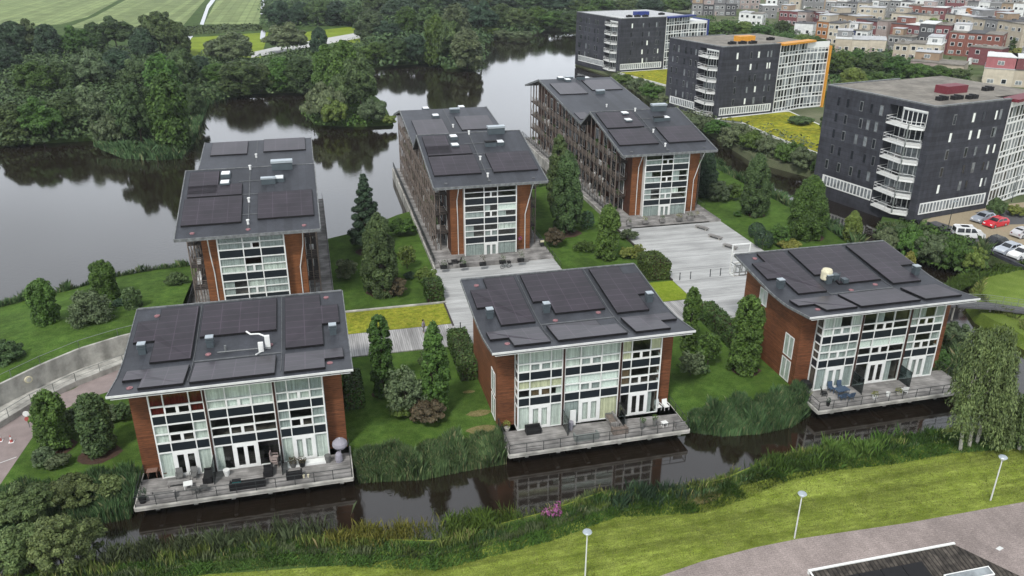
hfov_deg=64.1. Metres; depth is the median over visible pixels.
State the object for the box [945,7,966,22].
terraced house
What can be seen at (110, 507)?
reed bed
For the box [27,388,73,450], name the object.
columnar tree
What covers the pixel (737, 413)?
reed bed
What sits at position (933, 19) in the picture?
broadleaf tree
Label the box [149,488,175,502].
lounge sofa
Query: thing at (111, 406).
clipped shrub
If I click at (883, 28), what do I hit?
terraced house
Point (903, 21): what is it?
terraced house
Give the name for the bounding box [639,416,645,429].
plant pot
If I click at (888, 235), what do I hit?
spit bush
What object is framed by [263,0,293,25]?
broadleaf tree
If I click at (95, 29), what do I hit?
broadleaf tree
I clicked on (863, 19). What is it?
terraced house
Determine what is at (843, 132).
window
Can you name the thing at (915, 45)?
terraced house
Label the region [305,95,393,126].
wooded islet
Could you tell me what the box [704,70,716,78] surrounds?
balcony window
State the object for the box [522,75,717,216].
gallery flats
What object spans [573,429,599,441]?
lounge sofa
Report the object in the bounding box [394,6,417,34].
broadleaf tree
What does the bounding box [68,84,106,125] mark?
broadleaf tree
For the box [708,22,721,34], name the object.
broadleaf tree
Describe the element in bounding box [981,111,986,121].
window
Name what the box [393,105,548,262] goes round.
gallery flats
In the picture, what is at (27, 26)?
broadleaf tree
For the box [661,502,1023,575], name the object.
brick road
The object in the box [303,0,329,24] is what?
broadleaf tree
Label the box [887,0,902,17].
terraced house
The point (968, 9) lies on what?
terraced house
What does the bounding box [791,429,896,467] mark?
bank weeds
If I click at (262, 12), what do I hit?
broadleaf tree
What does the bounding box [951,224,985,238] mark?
parked car
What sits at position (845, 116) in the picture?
window
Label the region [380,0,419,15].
broadleaf tree
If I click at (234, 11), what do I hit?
field
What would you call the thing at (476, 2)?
broadleaf tree
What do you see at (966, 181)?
window
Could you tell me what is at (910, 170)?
balcony window
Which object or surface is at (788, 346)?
side window
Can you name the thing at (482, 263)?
planter
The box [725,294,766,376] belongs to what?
columnar tree
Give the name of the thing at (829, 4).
terraced house
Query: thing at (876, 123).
window
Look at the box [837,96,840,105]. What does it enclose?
window
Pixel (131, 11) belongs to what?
field
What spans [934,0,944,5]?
terraced house
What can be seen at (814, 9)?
terraced house
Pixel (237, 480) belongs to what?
cushion
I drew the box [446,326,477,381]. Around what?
clipped hedge
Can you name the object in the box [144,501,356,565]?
bank weeds
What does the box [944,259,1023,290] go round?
island reeds
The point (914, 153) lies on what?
balcony window
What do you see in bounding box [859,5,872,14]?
terraced house
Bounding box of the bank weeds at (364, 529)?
[294,510,444,555]
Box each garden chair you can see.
[175,467,183,478]
[189,466,197,479]
[190,486,200,494]
[200,484,207,491]
[269,450,278,462]
[654,399,661,408]
[662,398,669,410]
[827,381,834,391]
[837,380,841,386]
[838,393,847,399]
[846,393,855,399]
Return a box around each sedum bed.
[346,303,450,333]
[650,281,686,301]
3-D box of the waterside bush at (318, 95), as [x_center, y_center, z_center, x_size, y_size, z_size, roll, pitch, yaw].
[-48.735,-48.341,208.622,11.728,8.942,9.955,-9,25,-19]
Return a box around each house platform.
[190,199,333,302]
[394,168,553,268]
[525,137,720,229]
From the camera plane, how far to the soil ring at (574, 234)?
132.31 m
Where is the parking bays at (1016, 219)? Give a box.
[975,207,1023,223]
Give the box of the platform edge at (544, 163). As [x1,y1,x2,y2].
[392,147,600,268]
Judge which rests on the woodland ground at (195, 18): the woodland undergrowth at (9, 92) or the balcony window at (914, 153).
the woodland undergrowth at (9, 92)
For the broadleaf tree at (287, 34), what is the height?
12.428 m
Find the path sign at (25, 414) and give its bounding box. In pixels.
[22,411,29,426]
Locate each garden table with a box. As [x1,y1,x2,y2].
[146,467,157,478]
[167,478,189,487]
[183,480,192,488]
[833,386,849,397]
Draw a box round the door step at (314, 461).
[288,457,325,467]
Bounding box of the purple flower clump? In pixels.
[541,501,562,516]
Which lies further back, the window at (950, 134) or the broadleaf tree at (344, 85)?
the broadleaf tree at (344, 85)
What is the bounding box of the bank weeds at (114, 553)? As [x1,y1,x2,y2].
[62,523,239,566]
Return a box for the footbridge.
[951,294,1023,320]
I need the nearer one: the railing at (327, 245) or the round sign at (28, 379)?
the round sign at (28, 379)
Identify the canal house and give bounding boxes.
[105,290,353,511]
[460,263,695,458]
[731,240,980,414]
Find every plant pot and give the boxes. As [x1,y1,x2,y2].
[135,487,146,503]
[223,468,229,476]
[287,456,297,467]
[298,456,305,467]
[324,453,330,462]
[503,420,510,430]
[569,420,573,430]
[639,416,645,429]
[652,414,658,426]
[871,391,878,399]
[895,387,901,395]
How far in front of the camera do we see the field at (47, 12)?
491.76 m
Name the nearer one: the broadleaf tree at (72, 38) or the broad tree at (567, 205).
the broad tree at (567, 205)
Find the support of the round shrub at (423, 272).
on the garden ground at (374, 421)
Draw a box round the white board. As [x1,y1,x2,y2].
[570,410,575,425]
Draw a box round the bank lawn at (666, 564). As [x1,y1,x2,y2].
[79,425,1023,575]
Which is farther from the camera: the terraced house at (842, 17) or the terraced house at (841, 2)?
the terraced house at (841, 2)
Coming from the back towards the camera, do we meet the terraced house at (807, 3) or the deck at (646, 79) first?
the terraced house at (807, 3)
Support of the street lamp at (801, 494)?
on the bank lawn at (666, 564)
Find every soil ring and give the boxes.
[53,439,77,453]
[77,445,122,464]
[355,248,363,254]
[366,289,396,297]
[564,230,581,236]
[731,368,760,375]
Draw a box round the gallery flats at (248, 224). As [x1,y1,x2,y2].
[173,137,321,303]
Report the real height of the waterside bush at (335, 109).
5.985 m
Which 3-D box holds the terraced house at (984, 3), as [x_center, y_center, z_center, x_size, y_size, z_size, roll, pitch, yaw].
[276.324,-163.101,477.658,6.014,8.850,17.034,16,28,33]
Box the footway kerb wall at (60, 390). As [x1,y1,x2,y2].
[0,363,120,427]
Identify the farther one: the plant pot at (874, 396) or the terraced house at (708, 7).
the terraced house at (708, 7)
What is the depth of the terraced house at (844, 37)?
333.68 m
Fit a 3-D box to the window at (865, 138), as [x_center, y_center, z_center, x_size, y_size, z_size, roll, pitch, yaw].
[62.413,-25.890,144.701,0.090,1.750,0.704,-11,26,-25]
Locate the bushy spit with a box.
[879,217,978,268]
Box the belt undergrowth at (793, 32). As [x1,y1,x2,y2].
[704,14,972,83]
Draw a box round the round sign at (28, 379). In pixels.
[24,376,32,382]
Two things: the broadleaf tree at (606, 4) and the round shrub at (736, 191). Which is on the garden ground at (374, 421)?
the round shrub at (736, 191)
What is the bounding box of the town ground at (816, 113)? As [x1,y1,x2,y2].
[491,0,1023,265]
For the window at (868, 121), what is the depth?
143.46 m
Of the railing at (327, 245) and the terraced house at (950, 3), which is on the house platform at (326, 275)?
the railing at (327, 245)
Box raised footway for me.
[0,355,123,419]
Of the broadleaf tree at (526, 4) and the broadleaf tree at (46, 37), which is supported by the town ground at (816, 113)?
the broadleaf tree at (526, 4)
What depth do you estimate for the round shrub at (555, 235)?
125.75 m
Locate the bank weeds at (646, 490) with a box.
[585,476,710,513]
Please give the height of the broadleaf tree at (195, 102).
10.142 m
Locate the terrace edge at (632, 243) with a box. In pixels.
[442,229,672,325]
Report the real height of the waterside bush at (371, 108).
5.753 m
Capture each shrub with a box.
[0,339,26,367]
[30,446,55,467]
[43,453,71,469]
[65,289,116,329]
[65,408,76,432]
[108,403,116,420]
[111,298,122,307]
[113,401,131,419]
[120,286,142,310]
[163,271,188,284]
[335,259,357,278]
[382,276,406,294]
[383,364,428,416]
[388,217,416,234]
[388,401,409,416]
[396,244,415,267]
[403,271,413,278]
[409,396,446,422]
[413,266,437,280]
[417,349,424,366]
[544,227,566,245]
[572,240,595,250]
[619,229,638,238]
[619,247,635,257]
[630,244,645,257]
[700,363,710,373]
[707,181,732,200]
[726,183,742,198]
[733,211,741,215]
[768,223,790,243]
[776,238,802,248]
[905,251,915,263]
[934,349,953,367]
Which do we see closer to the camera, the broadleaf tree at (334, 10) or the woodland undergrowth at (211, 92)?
the woodland undergrowth at (211, 92)
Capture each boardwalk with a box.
[349,324,454,356]
[664,300,692,320]
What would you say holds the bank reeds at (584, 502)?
on the bank lawn at (666, 564)
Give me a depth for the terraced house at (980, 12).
357.14 m
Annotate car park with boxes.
[927,202,1023,244]
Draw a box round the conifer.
[347,173,378,245]
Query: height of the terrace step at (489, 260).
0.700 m
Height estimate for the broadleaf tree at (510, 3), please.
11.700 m
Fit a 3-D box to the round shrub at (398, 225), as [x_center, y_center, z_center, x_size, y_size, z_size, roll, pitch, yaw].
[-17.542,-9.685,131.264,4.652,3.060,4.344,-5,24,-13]
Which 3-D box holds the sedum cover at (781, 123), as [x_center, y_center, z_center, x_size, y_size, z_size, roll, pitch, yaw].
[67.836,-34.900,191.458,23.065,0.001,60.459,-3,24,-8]
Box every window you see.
[443,195,446,210]
[444,214,446,228]
[444,233,447,246]
[491,366,494,395]
[491,391,495,420]
[596,127,600,140]
[604,134,606,145]
[609,62,615,67]
[610,45,616,50]
[611,27,617,33]
[611,36,616,41]
[617,197,622,209]
[618,180,623,192]
[619,163,624,176]
[701,104,713,112]
[702,93,714,101]
[703,82,715,88]
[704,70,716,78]
[705,58,717,67]
[707,50,718,57]
[759,287,767,306]
[779,355,790,381]
[783,332,794,359]
[824,159,828,168]
[830,144,833,153]
[831,128,835,137]
[834,112,838,121]
[836,162,840,171]
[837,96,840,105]
[837,146,841,155]
[841,131,845,140]
[843,114,847,124]
[846,98,849,107]
[848,166,852,175]
[850,150,853,159]
[853,134,857,143]
[857,169,861,178]
[858,118,862,128]
[859,101,863,110]
[862,153,866,163]
[863,136,867,146]
[865,120,870,129]
[866,171,870,181]
[869,103,873,113]
[871,139,875,148]
[871,156,875,165]
[873,122,878,131]
[879,105,883,115]
[881,193,909,209]
[884,177,913,192]
[887,160,916,176]
[890,143,920,159]
[893,126,924,142]
[896,106,903,119]
[902,109,927,128]
[935,184,940,193]
[939,167,943,176]
[944,150,948,159]
[947,132,952,142]
[952,114,957,124]
[961,164,965,173]
[963,147,967,157]
[963,179,968,189]
[967,130,972,139]
[970,162,975,172]
[971,112,975,122]
[973,146,977,155]
[976,129,980,138]
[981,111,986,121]
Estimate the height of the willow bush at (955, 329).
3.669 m
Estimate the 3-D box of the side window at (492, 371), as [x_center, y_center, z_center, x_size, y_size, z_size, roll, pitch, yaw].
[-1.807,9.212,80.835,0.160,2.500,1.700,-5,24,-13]
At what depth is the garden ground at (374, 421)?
89.91 m
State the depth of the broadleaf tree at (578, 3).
478.99 m
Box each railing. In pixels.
[0,325,131,377]
[0,354,123,416]
[322,198,332,289]
[533,227,560,264]
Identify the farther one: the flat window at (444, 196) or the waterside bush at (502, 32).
the waterside bush at (502, 32)
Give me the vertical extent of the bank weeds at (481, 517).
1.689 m
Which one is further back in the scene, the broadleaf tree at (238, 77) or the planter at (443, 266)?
the broadleaf tree at (238, 77)
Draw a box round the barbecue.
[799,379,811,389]
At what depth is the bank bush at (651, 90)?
237.66 m
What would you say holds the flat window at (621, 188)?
in the gallery flats at (633, 154)
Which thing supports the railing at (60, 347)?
on the retaining wall at (17, 385)
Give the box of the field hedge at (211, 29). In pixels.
[185,23,262,34]
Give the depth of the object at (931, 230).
127.36 m
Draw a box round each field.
[0,0,117,25]
[72,0,204,27]
[190,32,267,57]
[204,0,260,23]
[304,27,359,42]
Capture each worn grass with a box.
[466,410,490,415]
[466,425,494,433]
[679,491,719,504]
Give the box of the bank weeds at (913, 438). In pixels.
[854,422,966,454]
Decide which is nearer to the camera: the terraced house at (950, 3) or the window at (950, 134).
the window at (950, 134)
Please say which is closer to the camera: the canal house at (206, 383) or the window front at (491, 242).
the canal house at (206, 383)
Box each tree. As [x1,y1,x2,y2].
[0,20,32,55]
[0,49,25,73]
[0,101,36,146]
[10,61,60,95]
[15,18,35,54]
[16,96,66,142]
[22,278,61,326]
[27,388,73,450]
[32,24,63,57]
[45,92,87,138]
[46,60,78,92]
[59,25,99,52]
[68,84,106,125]
[69,49,112,82]
[71,392,117,459]
[84,21,108,50]
[87,259,120,299]
[89,112,125,141]
[99,15,133,47]
[101,48,131,80]
[105,82,151,142]
[116,58,144,87]
[126,27,159,58]
[132,11,182,48]
[141,52,181,88]
[145,71,193,152]
[164,21,191,53]
[168,48,200,83]
[179,83,205,114]
[190,55,209,82]
[200,62,222,85]
[203,31,255,60]
[217,59,262,96]
[253,63,274,91]
[259,5,270,20]
[260,21,307,49]
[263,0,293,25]
[266,56,291,91]
[285,56,314,93]
[289,1,313,25]
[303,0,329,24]
[309,27,328,52]
[311,43,331,85]
[324,0,351,25]
[327,39,362,104]
[327,73,359,108]
[339,5,363,22]
[343,52,377,103]
[352,9,383,40]
[357,41,387,63]
[359,212,398,299]
[361,0,388,16]
[366,313,394,398]
[373,20,403,37]
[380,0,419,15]
[381,37,409,64]
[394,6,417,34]
[404,34,426,60]
[413,0,443,14]
[416,7,441,30]
[420,320,451,412]
[422,13,449,65]
[431,20,460,63]
[440,0,473,9]
[441,2,471,30]
[450,28,482,69]
[466,0,499,27]
[470,0,491,7]
[489,0,516,6]
[490,3,510,28]
[504,7,533,27]
[511,0,545,10]
[526,6,547,29]
[537,10,563,30]
[541,0,574,9]
[545,134,567,207]
[550,150,583,233]
[556,10,576,32]
[566,0,590,10]
[576,5,600,12]
[586,0,618,10]
[594,203,620,261]
[615,0,638,9]
[634,0,666,11]
[660,0,691,12]
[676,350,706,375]
[679,286,701,351]
[694,331,722,364]
[696,152,719,198]
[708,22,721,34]
[716,21,740,33]
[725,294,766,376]
[732,21,753,34]
[739,152,772,218]
[748,25,774,34]
[773,20,790,31]
[776,33,796,37]
[787,174,830,242]
[792,34,811,39]
[812,35,830,43]
[828,50,835,75]
[829,50,859,72]
[838,67,868,82]
[842,210,863,242]
[847,49,864,67]
[857,51,888,73]
[866,71,895,80]
[880,55,910,78]
[897,63,936,77]
[928,65,952,76]
[929,18,948,21]
[950,68,972,79]
[1008,48,1021,52]
[1009,37,1017,50]
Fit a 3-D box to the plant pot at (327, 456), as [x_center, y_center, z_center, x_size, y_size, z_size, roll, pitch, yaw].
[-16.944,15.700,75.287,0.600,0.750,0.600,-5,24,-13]
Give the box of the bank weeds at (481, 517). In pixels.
[412,500,542,539]
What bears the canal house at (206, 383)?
on the garden ground at (374, 421)
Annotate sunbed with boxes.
[202,467,212,483]
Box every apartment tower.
[575,9,709,72]
[665,33,831,117]
[814,76,1023,223]
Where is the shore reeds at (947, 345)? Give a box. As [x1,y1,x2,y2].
[849,230,971,376]
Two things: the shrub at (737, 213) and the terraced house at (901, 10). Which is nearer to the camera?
the shrub at (737, 213)
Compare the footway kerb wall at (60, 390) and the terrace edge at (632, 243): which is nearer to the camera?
the footway kerb wall at (60, 390)
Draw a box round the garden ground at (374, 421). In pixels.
[0,161,954,493]
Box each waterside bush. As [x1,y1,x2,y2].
[299,81,344,117]
[320,97,347,122]
[357,98,388,119]
[381,114,396,123]
[483,26,500,33]
[493,29,508,36]
[506,31,532,37]
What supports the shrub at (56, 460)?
on the garden ground at (374, 421)
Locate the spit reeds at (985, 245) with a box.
[876,220,997,268]
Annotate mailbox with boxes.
[539,239,543,246]
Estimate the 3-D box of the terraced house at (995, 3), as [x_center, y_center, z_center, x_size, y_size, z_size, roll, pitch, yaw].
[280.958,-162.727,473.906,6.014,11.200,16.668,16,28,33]
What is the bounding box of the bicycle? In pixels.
[500,260,510,268]
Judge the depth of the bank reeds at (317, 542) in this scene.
64.31 m
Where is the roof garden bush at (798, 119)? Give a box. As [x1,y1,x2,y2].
[787,115,815,124]
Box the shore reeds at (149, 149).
[93,82,239,160]
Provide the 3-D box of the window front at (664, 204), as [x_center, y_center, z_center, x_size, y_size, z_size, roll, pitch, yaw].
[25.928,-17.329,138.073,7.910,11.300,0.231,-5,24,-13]
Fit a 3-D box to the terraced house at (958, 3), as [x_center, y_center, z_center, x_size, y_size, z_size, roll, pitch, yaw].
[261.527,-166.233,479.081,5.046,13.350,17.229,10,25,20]
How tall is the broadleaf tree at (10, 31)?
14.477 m
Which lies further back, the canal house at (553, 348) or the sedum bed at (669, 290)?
the sedum bed at (669, 290)
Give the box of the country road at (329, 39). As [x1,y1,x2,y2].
[251,33,358,57]
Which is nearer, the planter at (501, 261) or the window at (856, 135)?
the planter at (501, 261)
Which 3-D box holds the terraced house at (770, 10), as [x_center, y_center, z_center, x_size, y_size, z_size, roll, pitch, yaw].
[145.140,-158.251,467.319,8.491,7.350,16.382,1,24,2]
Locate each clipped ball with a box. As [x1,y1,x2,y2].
[580,210,594,228]
[748,222,765,238]
[753,229,773,248]
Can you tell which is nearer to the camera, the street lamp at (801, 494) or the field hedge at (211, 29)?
the street lamp at (801, 494)
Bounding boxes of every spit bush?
[872,226,904,251]
[883,223,908,232]
[892,224,928,256]
[910,229,947,262]
[938,233,973,263]
[960,246,988,267]
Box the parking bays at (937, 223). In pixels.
[931,221,1023,261]
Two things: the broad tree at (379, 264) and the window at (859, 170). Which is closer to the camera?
the broad tree at (379, 264)
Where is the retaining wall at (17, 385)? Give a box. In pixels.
[0,333,129,406]
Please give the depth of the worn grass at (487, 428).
80.55 m
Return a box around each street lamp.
[583,528,591,575]
[794,491,806,538]
[990,454,1007,500]
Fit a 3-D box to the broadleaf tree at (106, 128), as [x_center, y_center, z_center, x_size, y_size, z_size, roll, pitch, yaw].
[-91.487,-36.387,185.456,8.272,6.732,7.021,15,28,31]
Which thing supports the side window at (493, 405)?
in the canal house at (553, 348)
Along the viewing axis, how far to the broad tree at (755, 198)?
137.95 m
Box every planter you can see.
[440,259,446,268]
[460,258,466,267]
[479,253,485,265]
[499,255,505,263]
[517,249,524,261]
[659,214,664,221]
[675,213,682,220]
[686,212,693,219]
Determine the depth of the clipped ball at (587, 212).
133.36 m
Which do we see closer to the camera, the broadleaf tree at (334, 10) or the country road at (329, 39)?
the country road at (329, 39)
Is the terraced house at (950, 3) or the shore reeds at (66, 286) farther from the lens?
the terraced house at (950, 3)
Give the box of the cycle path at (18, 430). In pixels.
[0,370,118,483]
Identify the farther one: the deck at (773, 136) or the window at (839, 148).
the deck at (773, 136)
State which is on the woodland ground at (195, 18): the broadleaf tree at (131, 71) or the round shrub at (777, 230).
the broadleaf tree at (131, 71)
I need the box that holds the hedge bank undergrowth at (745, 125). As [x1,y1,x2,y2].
[609,71,818,165]
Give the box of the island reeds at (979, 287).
[969,276,1023,329]
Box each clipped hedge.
[342,367,365,410]
[422,276,444,301]
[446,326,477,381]
[637,250,671,281]
[699,300,735,349]
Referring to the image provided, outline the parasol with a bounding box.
[332,437,347,462]
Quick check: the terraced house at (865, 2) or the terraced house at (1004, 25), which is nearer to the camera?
the terraced house at (1004, 25)
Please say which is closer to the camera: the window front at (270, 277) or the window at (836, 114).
the window front at (270, 277)
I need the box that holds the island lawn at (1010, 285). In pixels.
[966,270,1023,349]
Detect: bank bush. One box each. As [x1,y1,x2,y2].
[612,74,632,84]
[626,77,650,89]
[638,82,664,98]
[658,92,668,103]
[688,115,709,129]
[703,119,730,133]
[719,125,747,142]
[738,129,763,148]
[755,135,783,157]
[774,141,808,161]
[790,146,816,168]
[809,160,815,170]
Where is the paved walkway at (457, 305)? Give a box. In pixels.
[431,258,560,342]
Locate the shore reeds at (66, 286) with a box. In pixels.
[0,259,191,306]
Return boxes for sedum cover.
[620,69,666,83]
[722,112,820,151]
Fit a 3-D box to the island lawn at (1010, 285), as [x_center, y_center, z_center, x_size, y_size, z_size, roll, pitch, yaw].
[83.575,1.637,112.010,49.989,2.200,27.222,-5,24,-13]
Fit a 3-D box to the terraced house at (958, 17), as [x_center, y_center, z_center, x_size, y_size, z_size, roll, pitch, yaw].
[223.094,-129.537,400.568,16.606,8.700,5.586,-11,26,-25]
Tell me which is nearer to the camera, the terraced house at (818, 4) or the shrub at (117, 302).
the shrub at (117, 302)
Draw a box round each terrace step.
[438,253,527,269]
[626,214,706,225]
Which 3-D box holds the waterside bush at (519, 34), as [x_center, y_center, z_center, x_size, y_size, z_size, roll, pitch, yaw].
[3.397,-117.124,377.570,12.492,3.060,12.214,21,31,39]
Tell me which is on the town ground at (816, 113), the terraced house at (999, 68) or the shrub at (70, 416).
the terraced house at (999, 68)
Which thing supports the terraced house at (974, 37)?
on the town ground at (816, 113)
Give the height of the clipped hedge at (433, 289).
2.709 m
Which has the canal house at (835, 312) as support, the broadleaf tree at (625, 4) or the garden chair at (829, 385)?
the garden chair at (829, 385)
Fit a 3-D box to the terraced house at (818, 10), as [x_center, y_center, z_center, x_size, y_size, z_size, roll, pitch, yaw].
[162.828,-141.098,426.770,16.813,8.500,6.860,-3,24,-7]
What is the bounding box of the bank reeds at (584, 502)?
[0,426,986,575]
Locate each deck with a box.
[620,69,665,85]
[715,111,817,152]
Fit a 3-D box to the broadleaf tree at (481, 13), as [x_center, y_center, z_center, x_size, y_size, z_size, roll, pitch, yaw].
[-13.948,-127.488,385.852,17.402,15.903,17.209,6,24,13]
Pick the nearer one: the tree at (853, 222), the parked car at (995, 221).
the tree at (853, 222)
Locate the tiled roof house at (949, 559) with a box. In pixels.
[807,542,1018,575]
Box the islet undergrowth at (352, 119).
[301,98,372,125]
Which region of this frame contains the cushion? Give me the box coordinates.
[232,478,240,482]
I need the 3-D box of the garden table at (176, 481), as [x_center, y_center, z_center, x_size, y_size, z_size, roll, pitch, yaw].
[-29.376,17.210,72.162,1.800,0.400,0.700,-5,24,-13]
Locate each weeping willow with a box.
[942,322,1023,451]
[997,394,1023,450]
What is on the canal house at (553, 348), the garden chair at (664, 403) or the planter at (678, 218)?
the garden chair at (664, 403)
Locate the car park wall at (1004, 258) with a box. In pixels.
[927,222,1023,269]
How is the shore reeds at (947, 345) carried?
in the lake water at (70, 211)
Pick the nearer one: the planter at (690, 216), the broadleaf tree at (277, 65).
the planter at (690, 216)
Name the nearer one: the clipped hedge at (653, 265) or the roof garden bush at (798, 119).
the clipped hedge at (653, 265)
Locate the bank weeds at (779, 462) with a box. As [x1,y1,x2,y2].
[744,442,854,480]
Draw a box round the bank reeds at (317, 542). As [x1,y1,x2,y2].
[4,524,478,575]
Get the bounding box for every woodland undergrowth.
[0,41,192,144]
[190,36,380,99]
[257,0,576,68]
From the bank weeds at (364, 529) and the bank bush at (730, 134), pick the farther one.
the bank bush at (730, 134)
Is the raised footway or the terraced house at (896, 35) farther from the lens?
the terraced house at (896, 35)
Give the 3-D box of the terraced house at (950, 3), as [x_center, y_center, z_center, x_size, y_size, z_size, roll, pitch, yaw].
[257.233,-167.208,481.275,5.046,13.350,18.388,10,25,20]
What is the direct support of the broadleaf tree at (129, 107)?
on the woodland ground at (195, 18)
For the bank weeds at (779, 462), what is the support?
on the bank lawn at (666, 564)
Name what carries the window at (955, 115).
in the apartment tower at (920, 149)
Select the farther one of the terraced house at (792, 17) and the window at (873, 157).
the terraced house at (792, 17)
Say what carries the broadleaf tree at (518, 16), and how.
on the town ground at (816, 113)
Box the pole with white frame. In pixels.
[729,243,750,276]
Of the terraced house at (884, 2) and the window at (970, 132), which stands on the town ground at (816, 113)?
the terraced house at (884, 2)
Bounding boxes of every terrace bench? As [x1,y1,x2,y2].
[695,224,708,230]
[708,233,722,239]
[722,243,737,249]
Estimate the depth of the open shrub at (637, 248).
121.39 m
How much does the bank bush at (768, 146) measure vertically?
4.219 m
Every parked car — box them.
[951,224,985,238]
[970,210,995,222]
[982,215,1009,227]
[984,234,1008,248]
[993,240,1022,254]
[1006,245,1023,259]
[1009,226,1023,238]
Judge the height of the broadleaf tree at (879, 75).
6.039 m
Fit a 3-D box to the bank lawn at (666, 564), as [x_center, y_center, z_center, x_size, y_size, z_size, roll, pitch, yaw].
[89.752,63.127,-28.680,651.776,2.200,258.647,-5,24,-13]
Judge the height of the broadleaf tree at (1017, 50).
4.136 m
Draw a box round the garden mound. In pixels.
[0,266,196,382]
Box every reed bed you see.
[0,457,140,534]
[353,423,507,482]
[686,379,813,436]
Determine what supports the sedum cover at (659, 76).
on the deck at (646, 79)
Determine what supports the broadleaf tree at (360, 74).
on the wooded islet
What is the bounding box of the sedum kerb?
[345,301,445,312]
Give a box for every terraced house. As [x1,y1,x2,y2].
[690,0,702,14]
[702,0,713,15]
[713,0,725,15]
[725,0,736,15]
[738,10,754,22]
[740,0,749,8]
[749,0,759,8]
[750,12,766,25]
[758,4,777,17]
[766,0,777,4]
[777,0,788,11]
[779,4,796,20]
[788,10,803,25]
[789,0,801,9]
[794,21,816,34]
[797,10,813,21]
[801,0,813,9]
[804,8,825,9]
[811,9,830,21]
[813,0,824,8]
[815,11,828,21]
[815,13,839,38]
[825,0,837,10]
[826,21,851,44]
[829,6,851,13]
[834,28,853,51]
[836,0,850,5]
[838,13,854,20]
[847,1,857,13]
[847,13,872,20]
[849,21,860,34]
[851,35,868,52]
[856,0,872,13]
[856,17,879,21]
[856,22,872,35]
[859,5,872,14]
[867,18,882,35]
[868,36,886,52]
[871,6,886,19]
[872,0,878,5]
[874,19,896,39]
[879,0,891,17]
[886,27,907,49]
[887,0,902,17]
[890,16,916,33]
[891,6,912,18]
[892,40,911,58]
[900,0,914,6]
[900,34,917,40]
[905,12,925,22]
[906,22,919,34]
[907,40,927,59]
[909,4,923,12]
[910,49,943,65]
[917,13,940,22]
[917,20,941,39]
[920,0,937,13]
[925,34,946,57]
[933,6,950,20]
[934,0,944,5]
[934,22,954,53]
[937,59,969,68]
[944,0,955,12]
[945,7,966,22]
[945,22,973,55]
[954,13,971,22]
[955,0,964,6]
[960,6,977,13]
[961,8,995,22]
[963,30,988,56]
[967,0,980,5]
[967,44,1009,65]
[972,16,995,29]
[978,0,991,7]
[981,51,1017,86]
[983,12,1021,30]
[983,31,1007,46]
[989,0,1003,7]
[995,9,1013,15]
[996,19,1023,46]
[1001,2,1013,8]
[1006,22,1023,47]
[1011,53,1023,87]
[1013,1,1023,16]
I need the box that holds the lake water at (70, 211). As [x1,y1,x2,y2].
[0,31,1023,575]
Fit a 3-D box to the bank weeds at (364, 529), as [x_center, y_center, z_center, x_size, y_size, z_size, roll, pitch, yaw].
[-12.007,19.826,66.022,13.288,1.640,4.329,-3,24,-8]
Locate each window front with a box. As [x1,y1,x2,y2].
[216,234,290,299]
[464,185,516,255]
[642,154,689,216]
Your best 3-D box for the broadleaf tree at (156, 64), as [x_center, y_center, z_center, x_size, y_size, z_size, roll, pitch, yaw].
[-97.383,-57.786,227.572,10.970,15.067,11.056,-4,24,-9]
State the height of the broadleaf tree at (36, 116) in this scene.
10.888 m
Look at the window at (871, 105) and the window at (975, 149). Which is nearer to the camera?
the window at (975, 149)
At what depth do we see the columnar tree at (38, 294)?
96.36 m
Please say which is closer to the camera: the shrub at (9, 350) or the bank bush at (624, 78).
the shrub at (9, 350)
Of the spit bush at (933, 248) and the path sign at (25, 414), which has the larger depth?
the spit bush at (933, 248)
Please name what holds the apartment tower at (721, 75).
on the town ground at (816, 113)
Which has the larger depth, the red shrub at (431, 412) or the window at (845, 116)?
the window at (845, 116)
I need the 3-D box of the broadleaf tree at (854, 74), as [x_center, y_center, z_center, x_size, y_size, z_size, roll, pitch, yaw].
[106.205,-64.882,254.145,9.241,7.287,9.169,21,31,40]
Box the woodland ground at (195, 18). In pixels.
[12,0,484,150]
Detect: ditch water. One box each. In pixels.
[200,0,214,24]
[260,29,265,38]
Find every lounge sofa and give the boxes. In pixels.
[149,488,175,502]
[229,476,265,490]
[263,462,272,477]
[286,468,302,480]
[525,423,541,434]
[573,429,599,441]
[605,411,619,426]
[611,424,628,435]
[673,419,685,428]
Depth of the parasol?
75.07 m
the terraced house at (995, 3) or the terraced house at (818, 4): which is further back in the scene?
the terraced house at (818, 4)
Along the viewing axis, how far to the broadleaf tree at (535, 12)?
402.89 m
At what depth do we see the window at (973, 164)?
140.00 m
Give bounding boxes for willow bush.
[0,481,57,528]
[0,520,38,574]
[26,513,96,575]
[45,472,99,508]
[78,517,107,550]
[94,473,125,498]
[944,321,970,349]
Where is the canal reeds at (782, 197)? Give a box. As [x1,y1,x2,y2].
[715,156,851,242]

